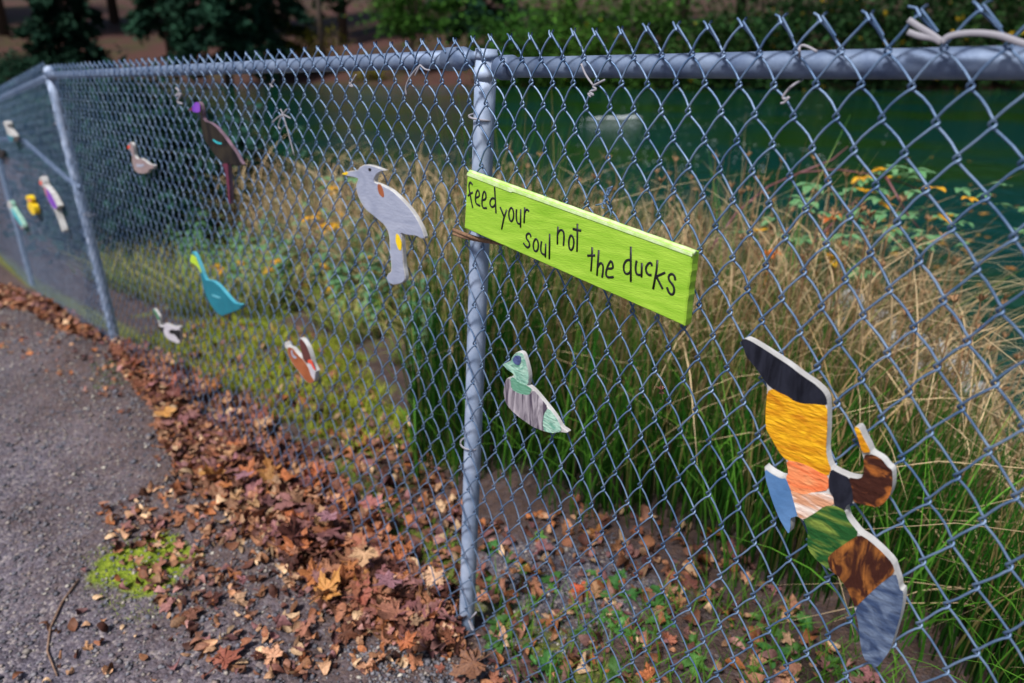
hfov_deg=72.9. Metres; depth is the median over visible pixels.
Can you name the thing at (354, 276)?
nettle
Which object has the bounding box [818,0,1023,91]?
shrub
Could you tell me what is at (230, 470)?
maple leaf
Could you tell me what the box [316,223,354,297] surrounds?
nettle
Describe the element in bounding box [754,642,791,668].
weed
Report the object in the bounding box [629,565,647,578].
maple leaf
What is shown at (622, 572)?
weed
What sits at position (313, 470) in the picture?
maple leaf
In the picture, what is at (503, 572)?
maple leaf
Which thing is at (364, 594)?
maple leaf
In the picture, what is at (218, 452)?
maple leaf
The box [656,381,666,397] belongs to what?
withered leaf
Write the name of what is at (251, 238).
nettle
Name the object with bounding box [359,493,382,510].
maple leaf
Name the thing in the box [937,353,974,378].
rock
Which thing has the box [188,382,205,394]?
maple leaf
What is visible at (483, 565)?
maple leaf
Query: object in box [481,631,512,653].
weed
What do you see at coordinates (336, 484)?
maple leaf
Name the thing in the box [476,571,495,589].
weed
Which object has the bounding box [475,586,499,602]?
maple leaf
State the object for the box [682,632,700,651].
weed
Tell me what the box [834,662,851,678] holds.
weed
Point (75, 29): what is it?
conifer
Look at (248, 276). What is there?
nettle
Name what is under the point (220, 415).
maple leaf
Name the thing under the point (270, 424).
maple leaf
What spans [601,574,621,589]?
weed
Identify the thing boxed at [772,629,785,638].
weed
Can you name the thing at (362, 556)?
maple leaf
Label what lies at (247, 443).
maple leaf
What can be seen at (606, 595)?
weed
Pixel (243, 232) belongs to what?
nettle
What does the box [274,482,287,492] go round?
maple leaf
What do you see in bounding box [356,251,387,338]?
nettle
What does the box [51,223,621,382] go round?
tangled grass
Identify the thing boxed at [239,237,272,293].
nettle
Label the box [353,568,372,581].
maple leaf
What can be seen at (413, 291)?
nettle
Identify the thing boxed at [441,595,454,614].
maple leaf
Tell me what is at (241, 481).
maple leaf
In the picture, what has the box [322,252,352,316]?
nettle
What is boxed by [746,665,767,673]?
weed
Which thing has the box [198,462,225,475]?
maple leaf
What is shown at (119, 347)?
maple leaf
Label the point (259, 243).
nettle
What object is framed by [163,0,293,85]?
conifer
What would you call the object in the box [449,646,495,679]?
maple leaf
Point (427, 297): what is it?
nettle
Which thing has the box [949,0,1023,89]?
shrub
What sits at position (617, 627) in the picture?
weed
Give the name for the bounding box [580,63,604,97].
wire coil
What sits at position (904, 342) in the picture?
rock
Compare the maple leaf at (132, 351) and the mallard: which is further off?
the maple leaf at (132, 351)
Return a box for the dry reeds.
[169,116,1023,673]
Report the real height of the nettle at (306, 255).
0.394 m
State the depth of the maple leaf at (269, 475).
2.53 m
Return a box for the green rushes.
[236,82,1023,682]
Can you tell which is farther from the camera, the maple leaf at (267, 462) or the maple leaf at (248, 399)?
the maple leaf at (248, 399)
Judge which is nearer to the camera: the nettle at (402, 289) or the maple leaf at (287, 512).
the maple leaf at (287, 512)
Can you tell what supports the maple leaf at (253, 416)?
on the leaf litter
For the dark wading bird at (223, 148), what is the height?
0.313 m
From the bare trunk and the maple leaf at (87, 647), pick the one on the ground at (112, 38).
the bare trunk
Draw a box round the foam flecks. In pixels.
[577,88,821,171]
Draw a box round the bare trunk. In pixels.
[315,0,326,75]
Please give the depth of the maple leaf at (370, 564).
2.14 m
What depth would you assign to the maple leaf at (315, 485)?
2.48 m
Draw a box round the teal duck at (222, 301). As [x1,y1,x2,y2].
[190,251,243,315]
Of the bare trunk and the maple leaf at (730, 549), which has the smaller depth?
the maple leaf at (730, 549)
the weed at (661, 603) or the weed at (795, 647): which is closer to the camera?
the weed at (795, 647)
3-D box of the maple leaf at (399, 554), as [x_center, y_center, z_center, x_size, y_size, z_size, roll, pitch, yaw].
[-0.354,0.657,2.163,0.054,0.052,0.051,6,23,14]
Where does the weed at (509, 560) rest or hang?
on the ground at (112, 38)
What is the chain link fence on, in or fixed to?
on the ground at (112, 38)
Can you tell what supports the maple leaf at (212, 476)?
on the leaf litter
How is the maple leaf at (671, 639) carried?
on the ground at (112, 38)
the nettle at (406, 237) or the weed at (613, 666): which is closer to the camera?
the weed at (613, 666)
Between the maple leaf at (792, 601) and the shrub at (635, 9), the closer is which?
the maple leaf at (792, 601)
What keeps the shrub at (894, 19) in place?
on the ground at (112, 38)
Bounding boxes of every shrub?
[451,0,608,87]
[488,0,650,87]
[546,0,708,89]
[609,0,790,89]
[661,0,848,90]
[720,0,902,89]
[759,0,977,91]
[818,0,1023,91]
[892,0,1023,92]
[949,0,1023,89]
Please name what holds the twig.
on the ground at (112, 38)
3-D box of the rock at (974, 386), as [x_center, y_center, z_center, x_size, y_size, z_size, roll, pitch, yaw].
[3.089,0.324,4.683,0.242,0.138,0.232,4,22,9]
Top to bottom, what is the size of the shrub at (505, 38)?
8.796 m
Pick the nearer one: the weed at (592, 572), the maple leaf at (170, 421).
the weed at (592, 572)
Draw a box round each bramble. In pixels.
[210,176,384,298]
[708,146,1023,279]
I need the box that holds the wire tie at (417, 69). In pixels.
[405,64,429,94]
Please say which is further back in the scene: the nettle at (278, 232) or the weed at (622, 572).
the nettle at (278, 232)
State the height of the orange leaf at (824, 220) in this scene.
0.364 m
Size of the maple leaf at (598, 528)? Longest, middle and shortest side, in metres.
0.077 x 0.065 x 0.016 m
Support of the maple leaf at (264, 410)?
on the leaf litter
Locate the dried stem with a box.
[272,109,294,155]
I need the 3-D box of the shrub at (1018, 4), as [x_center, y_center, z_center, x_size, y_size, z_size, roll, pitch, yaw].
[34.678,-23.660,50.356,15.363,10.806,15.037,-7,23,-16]
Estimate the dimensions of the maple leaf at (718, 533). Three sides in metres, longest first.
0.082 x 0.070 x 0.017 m
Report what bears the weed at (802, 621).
on the ground at (112, 38)
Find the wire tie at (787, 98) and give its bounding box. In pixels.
[780,44,817,104]
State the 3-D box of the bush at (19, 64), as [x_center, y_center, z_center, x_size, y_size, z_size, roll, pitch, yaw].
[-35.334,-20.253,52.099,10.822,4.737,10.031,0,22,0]
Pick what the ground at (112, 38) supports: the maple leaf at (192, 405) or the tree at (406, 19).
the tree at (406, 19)
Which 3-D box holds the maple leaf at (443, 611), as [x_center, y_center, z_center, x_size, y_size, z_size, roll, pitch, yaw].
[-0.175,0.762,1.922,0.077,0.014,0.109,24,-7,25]
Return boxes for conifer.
[4,0,122,87]
[120,0,201,63]
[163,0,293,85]
[230,0,318,79]
[416,0,521,50]
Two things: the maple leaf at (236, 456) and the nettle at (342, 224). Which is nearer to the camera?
the maple leaf at (236, 456)
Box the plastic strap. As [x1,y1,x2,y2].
[906,17,1023,46]
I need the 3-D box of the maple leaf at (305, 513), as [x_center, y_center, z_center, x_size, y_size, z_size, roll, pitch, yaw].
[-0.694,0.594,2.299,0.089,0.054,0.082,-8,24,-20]
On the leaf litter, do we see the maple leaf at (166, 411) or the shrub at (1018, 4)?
the maple leaf at (166, 411)
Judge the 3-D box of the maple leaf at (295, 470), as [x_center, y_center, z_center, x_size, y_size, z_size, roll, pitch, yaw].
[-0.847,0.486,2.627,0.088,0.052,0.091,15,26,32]
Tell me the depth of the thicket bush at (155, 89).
8.71 m
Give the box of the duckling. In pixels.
[26,195,39,214]
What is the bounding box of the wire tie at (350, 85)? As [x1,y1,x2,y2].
[349,74,356,86]
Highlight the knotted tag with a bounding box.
[175,87,182,104]
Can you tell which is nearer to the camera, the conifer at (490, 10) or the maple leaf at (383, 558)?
the maple leaf at (383, 558)
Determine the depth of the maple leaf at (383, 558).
2.16 m
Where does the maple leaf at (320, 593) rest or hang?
on the leaf litter
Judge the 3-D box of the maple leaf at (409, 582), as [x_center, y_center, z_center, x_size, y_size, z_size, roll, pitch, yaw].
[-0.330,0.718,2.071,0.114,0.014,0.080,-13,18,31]
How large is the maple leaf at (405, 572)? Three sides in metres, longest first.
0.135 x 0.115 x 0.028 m
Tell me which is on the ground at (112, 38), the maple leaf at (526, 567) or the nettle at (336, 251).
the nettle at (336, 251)
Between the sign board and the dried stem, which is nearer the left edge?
the dried stem
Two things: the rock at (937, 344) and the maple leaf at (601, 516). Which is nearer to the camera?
the maple leaf at (601, 516)
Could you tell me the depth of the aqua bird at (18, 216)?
5.48 m
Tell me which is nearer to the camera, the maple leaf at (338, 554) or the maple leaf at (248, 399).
the maple leaf at (338, 554)
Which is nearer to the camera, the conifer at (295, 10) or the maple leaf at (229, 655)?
the maple leaf at (229, 655)
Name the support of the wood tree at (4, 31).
on the ground at (112, 38)
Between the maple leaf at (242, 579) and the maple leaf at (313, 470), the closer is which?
the maple leaf at (242, 579)
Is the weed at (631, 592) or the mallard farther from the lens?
the mallard
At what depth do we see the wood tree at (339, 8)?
82.88 m
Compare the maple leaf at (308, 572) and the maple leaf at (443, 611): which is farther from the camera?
the maple leaf at (308, 572)
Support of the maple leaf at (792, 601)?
on the leaf litter
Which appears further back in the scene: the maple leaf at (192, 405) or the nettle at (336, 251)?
the nettle at (336, 251)
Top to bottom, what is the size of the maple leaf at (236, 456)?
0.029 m
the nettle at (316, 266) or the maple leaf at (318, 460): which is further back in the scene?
the nettle at (316, 266)
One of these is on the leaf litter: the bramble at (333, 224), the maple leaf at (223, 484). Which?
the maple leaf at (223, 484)
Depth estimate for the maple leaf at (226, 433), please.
2.92 m
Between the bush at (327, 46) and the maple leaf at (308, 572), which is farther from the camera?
the bush at (327, 46)
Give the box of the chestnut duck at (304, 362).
[285,337,319,382]
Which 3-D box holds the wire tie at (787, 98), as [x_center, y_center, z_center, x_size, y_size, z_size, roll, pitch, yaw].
[0.378,-0.355,0.923,0.034,0.074,0.084,5,23,12]
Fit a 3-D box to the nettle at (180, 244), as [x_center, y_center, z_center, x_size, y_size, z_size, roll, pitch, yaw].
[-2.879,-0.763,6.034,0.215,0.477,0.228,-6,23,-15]
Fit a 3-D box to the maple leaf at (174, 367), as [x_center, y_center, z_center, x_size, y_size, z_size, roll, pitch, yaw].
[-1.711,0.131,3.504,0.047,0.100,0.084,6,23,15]
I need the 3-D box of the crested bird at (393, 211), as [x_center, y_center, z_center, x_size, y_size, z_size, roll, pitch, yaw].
[-0.307,-0.277,1.667,0.013,0.281,0.327,-20,30,-40]
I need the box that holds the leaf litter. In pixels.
[0,282,879,682]
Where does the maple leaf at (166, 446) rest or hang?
on the leaf litter
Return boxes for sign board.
[452,170,698,325]
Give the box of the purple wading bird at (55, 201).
[39,176,68,231]
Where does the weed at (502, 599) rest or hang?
on the ground at (112, 38)
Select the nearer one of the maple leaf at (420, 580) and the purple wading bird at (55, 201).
the maple leaf at (420, 580)
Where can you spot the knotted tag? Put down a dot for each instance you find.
(178, 93)
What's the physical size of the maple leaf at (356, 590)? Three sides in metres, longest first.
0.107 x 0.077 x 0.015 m
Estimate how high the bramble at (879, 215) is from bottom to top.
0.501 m
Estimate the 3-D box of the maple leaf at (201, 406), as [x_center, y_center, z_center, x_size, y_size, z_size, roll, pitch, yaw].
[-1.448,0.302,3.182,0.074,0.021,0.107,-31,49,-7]
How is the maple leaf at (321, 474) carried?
on the leaf litter
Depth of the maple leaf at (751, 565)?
2.27 m
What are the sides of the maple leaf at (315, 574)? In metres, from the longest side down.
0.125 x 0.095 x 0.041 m
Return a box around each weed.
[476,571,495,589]
[481,539,502,555]
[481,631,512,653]
[487,614,508,632]
[500,597,514,611]
[505,551,520,562]
[512,642,536,664]
[516,562,530,573]
[530,529,547,539]
[536,649,562,675]
[541,571,561,593]
[569,626,593,647]
[586,570,600,578]
[597,590,622,597]
[599,606,626,624]
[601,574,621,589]
[605,655,631,682]
[606,616,633,637]
[616,569,626,577]
[621,588,640,602]
[625,628,641,642]
[645,600,664,605]
[645,609,675,629]
[649,585,676,604]
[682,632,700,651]
[682,649,709,676]
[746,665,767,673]
[748,610,771,627]
[754,622,780,637]
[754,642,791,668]
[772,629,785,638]
[786,642,802,659]
[791,615,813,632]
[795,610,806,623]
[823,655,844,669]
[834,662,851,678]
[849,665,873,682]
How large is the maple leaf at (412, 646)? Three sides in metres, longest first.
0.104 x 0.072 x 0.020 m
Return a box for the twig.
[46,579,79,676]
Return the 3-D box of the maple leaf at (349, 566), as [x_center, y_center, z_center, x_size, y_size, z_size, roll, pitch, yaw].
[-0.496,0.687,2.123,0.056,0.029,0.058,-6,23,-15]
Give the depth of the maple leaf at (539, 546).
2.33 m
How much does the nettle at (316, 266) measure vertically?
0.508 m
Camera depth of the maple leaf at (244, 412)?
3.11 m
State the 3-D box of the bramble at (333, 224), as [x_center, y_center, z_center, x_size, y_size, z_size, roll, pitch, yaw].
[-1.375,-0.679,4.679,1.187,0.880,0.699,5,23,12]
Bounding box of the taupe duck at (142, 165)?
[127,142,156,173]
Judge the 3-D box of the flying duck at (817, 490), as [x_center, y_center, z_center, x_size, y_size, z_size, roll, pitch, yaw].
[0.450,0.239,1.032,0.021,0.446,0.291,-20,30,-40]
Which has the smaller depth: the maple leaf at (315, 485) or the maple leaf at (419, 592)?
the maple leaf at (419, 592)
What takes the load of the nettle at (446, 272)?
on the ground at (112, 38)
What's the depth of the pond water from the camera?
18.01 m
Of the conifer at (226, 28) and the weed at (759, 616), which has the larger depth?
the conifer at (226, 28)
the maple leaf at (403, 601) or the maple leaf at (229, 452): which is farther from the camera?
the maple leaf at (229, 452)
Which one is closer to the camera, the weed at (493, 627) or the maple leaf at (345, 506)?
the weed at (493, 627)
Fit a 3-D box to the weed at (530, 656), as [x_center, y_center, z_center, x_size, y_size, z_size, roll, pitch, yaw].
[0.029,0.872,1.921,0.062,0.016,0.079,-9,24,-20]
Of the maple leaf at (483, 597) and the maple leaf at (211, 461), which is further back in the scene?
the maple leaf at (211, 461)
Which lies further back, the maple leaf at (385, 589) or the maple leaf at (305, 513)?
the maple leaf at (305, 513)
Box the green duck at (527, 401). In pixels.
[503,350,570,432]
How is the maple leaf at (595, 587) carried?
on the ground at (112, 38)
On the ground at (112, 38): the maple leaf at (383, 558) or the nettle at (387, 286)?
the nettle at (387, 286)
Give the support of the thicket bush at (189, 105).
on the ground at (112, 38)
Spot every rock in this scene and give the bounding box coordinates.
[838,289,863,306]
[873,310,895,326]
[891,331,924,353]
[921,338,947,355]
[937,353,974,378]
[956,379,988,398]
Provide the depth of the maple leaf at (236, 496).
2.42 m
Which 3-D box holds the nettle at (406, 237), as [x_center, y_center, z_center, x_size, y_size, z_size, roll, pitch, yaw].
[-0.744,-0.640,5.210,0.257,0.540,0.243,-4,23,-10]
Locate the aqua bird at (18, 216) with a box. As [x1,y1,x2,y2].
[7,200,27,228]
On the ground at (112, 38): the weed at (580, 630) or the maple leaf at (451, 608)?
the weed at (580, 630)
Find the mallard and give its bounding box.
[153,308,182,343]
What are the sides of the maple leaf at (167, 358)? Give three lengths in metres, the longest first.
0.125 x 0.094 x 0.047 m
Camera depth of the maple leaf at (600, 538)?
2.41 m
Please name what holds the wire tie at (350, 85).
attached to the chain link fence
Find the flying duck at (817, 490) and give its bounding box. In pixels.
[741,336,906,666]
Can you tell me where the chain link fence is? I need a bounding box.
[0,0,1023,682]
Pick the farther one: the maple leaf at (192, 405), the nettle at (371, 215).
the nettle at (371, 215)
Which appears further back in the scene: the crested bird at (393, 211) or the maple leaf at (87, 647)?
the maple leaf at (87, 647)
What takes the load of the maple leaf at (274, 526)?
on the leaf litter
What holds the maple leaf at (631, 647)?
on the ground at (112, 38)
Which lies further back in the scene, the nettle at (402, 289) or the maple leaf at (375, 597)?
the nettle at (402, 289)
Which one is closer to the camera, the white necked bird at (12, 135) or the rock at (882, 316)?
the white necked bird at (12, 135)
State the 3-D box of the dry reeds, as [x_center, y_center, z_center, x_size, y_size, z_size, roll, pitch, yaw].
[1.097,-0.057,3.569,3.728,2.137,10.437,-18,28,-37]
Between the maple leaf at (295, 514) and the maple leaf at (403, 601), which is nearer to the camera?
the maple leaf at (403, 601)
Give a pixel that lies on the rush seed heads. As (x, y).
(954, 297)
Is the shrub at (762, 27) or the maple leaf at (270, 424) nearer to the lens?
the maple leaf at (270, 424)
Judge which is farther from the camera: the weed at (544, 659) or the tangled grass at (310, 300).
the tangled grass at (310, 300)
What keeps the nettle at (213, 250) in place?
on the ground at (112, 38)
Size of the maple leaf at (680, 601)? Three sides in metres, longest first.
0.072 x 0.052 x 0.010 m
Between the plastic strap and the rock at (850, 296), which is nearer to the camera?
the plastic strap
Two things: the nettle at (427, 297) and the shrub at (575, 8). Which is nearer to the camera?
the nettle at (427, 297)
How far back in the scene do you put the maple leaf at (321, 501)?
2.39 m
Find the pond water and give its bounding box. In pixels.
[0,83,1023,506]
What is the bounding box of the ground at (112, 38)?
[0,0,1023,682]
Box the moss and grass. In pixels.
[74,312,919,682]
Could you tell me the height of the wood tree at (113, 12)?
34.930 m
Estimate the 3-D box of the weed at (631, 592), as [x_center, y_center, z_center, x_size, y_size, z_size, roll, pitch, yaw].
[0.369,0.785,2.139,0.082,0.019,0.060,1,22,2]
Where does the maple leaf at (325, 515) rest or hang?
on the leaf litter
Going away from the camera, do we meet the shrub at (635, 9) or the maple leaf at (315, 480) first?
the maple leaf at (315, 480)
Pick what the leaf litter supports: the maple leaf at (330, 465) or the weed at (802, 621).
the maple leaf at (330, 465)
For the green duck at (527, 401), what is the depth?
1.44 m
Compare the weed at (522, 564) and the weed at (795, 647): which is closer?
the weed at (795, 647)
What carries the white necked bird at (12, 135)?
attached to the chain link fence
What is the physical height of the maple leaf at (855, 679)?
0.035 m
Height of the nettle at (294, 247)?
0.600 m
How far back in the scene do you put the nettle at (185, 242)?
5.91 m
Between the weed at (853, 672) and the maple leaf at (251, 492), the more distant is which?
the maple leaf at (251, 492)
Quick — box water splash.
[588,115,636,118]
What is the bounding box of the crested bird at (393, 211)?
[342,164,427,284]
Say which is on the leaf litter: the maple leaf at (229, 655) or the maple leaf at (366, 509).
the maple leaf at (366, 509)
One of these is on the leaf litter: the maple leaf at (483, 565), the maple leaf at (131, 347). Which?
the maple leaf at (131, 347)
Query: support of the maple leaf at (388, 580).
on the leaf litter
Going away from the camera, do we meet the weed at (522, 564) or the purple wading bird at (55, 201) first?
the weed at (522, 564)
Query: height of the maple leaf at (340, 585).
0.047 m
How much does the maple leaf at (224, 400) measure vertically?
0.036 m
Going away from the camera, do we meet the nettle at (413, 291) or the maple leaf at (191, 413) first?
the maple leaf at (191, 413)
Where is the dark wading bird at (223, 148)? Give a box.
[188,102,245,203]
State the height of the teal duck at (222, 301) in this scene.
0.212 m
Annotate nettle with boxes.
[164,225,191,270]
[177,230,196,271]
[182,211,211,274]
[195,231,224,283]
[205,240,222,271]
[216,244,239,296]
[220,212,249,271]
[232,239,255,294]
[236,220,263,264]
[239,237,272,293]
[253,225,264,256]
[257,206,299,267]
[261,219,295,284]
[268,240,293,310]
[270,214,305,290]
[298,235,317,276]
[304,237,328,305]
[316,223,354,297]
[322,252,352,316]
[325,202,357,270]
[326,226,352,292]
[327,228,363,298]
[337,233,387,329]
[349,206,376,268]
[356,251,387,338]
[373,233,407,314]
[391,275,419,314]
[400,260,439,376]
[402,301,431,358]
[405,236,422,264]
[407,270,434,339]
[441,259,467,320]
[442,240,454,305]
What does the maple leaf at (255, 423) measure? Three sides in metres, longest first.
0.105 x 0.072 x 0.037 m
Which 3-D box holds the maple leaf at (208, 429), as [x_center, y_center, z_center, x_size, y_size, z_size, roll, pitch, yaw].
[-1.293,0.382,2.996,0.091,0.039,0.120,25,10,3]
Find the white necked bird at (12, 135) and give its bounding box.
[3,121,18,141]
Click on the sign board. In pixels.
(652, 272)
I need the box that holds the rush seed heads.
[391,144,1023,498]
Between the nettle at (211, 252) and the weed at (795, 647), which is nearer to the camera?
the weed at (795, 647)
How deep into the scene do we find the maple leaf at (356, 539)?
2.24 m
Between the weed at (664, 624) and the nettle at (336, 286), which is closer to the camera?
the weed at (664, 624)
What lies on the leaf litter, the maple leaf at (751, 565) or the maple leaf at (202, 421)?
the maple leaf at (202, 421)
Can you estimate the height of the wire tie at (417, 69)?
0.061 m
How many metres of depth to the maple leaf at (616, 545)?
2.36 m
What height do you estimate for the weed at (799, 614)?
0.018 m
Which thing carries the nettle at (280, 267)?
on the ground at (112, 38)
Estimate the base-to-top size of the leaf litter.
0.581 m
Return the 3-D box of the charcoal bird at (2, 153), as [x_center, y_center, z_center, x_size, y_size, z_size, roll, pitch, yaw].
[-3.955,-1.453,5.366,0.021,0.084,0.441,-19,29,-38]
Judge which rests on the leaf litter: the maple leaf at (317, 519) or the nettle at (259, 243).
the maple leaf at (317, 519)
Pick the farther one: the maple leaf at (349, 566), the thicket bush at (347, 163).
the thicket bush at (347, 163)
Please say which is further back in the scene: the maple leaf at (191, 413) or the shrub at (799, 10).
the shrub at (799, 10)
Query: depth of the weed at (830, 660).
1.91 m
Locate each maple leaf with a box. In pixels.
[81,640,92,652]
[112,343,124,351]
[123,344,135,349]
[127,344,139,352]
[153,406,176,416]
[154,436,186,449]
[157,352,177,363]
[158,383,180,397]
[159,418,174,427]
[166,373,179,385]
[167,362,180,375]
[180,409,200,417]
[182,401,198,412]
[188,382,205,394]
[191,400,203,413]
[196,415,206,427]
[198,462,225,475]
[200,455,220,470]
[202,426,218,436]
[204,372,224,389]
[205,645,244,675]
[207,466,217,480]
[208,413,227,422]
[213,448,236,455]
[215,477,231,487]
[216,427,236,441]
[216,444,239,455]
[218,395,230,403]
[224,466,245,472]
[225,451,246,461]
[228,470,248,489]
[229,488,242,500]
[232,406,255,419]
[234,392,256,404]
[234,470,254,479]
[236,436,258,445]
[236,575,246,583]
[242,412,269,425]
[247,421,262,432]
[247,483,262,497]
[247,495,260,508]
[251,410,273,430]
[252,404,270,417]
[254,416,275,427]
[257,454,280,473]
[257,518,282,537]
[260,466,279,488]
[269,439,297,455]
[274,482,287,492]
[278,508,296,516]
[286,544,301,557]
[289,460,303,474]
[289,506,311,518]
[290,507,313,520]
[296,556,327,592]
[297,557,328,586]
[301,461,335,476]
[301,480,319,497]
[302,478,326,488]
[307,587,340,598]
[308,471,327,485]
[309,455,324,473]
[309,478,323,486]
[309,565,340,604]
[310,494,324,505]
[312,568,353,588]
[313,504,329,527]
[315,506,336,521]
[323,493,348,505]
[324,460,339,472]
[327,476,347,490]
[334,545,347,564]
[336,495,349,512]
[340,559,357,572]
[342,575,376,604]
[344,573,368,596]
[348,539,379,566]
[350,534,367,547]
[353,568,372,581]
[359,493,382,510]
[362,577,393,598]
[364,559,374,568]
[365,507,390,521]
[367,587,388,603]
[370,554,389,573]
[372,569,405,587]
[379,590,395,602]
[389,542,406,558]
[389,588,415,604]
[391,568,421,577]
[394,574,416,587]
[397,630,420,654]
[404,560,421,582]
[405,574,430,590]
[410,582,425,603]
[419,608,453,618]
[434,662,446,672]
[439,607,460,623]
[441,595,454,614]
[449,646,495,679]
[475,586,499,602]
[476,562,486,580]
[500,570,515,579]
[505,594,516,603]
[523,562,546,574]
[525,538,553,554]
[571,581,588,592]
[581,528,607,540]
[582,580,606,598]
[589,524,604,533]
[596,512,608,521]
[610,539,622,552]
[619,641,635,652]
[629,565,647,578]
[662,630,676,645]
[669,594,688,607]
[707,527,720,535]
[717,539,746,557]
[740,556,756,568]
[778,593,800,610]
[847,669,877,682]
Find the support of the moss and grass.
on the ground at (112, 38)
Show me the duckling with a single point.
(33, 206)
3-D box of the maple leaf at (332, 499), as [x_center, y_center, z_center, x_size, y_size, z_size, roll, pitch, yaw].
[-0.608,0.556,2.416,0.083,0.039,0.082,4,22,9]
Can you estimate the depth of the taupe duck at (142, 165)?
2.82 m
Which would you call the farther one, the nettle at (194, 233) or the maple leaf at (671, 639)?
the nettle at (194, 233)
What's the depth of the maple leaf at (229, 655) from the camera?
1.87 m
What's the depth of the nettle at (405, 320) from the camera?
3.61 m
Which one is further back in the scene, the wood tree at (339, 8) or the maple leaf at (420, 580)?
the wood tree at (339, 8)
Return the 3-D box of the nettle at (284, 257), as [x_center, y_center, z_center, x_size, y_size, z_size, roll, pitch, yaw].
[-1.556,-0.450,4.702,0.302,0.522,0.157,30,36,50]
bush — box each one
[0,38,109,89]
[0,38,265,234]
[0,78,338,270]
[61,89,344,285]
[263,6,354,72]
[284,139,494,243]
[346,70,391,81]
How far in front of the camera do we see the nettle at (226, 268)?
5.23 m
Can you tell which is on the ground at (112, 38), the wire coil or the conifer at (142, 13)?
the conifer at (142, 13)
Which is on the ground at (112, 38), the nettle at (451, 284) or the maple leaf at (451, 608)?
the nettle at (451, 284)
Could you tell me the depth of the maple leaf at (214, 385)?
3.39 m
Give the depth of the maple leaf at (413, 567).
2.12 m
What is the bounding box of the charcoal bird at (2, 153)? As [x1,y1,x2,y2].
[0,149,5,157]
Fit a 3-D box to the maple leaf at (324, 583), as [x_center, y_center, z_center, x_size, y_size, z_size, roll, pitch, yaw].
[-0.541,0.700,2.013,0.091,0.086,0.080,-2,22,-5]
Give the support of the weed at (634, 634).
on the ground at (112, 38)
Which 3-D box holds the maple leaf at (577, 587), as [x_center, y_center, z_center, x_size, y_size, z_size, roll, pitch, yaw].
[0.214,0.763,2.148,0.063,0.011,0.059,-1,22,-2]
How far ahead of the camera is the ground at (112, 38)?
2.47 m
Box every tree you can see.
[0,0,10,35]
[106,0,119,22]
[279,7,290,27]
[306,0,352,43]
[349,0,480,72]
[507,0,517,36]
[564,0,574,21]
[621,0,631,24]
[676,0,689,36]
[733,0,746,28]
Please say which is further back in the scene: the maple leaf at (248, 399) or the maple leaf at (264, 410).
the maple leaf at (248, 399)
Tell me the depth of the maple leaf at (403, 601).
2.00 m
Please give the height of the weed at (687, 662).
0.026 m
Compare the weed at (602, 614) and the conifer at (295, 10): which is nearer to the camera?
the weed at (602, 614)
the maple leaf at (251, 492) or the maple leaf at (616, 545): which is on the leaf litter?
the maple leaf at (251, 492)
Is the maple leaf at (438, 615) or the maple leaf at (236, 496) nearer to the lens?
the maple leaf at (438, 615)
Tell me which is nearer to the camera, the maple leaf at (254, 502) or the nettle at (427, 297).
the maple leaf at (254, 502)
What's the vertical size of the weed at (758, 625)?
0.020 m
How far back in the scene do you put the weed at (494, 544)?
2.35 m
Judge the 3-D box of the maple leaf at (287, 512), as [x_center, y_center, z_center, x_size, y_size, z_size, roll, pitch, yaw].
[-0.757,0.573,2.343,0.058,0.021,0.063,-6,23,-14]
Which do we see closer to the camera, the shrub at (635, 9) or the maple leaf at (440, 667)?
the maple leaf at (440, 667)
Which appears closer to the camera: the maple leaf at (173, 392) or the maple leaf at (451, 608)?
the maple leaf at (451, 608)
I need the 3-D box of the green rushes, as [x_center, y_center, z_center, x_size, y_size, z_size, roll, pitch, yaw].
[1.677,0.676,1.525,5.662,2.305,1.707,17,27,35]
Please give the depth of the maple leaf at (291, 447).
2.81 m
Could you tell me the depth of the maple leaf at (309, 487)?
2.51 m
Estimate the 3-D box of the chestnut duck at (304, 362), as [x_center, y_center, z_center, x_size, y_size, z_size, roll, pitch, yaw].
[-0.665,0.051,2.195,0.017,0.148,0.195,-20,30,-40]

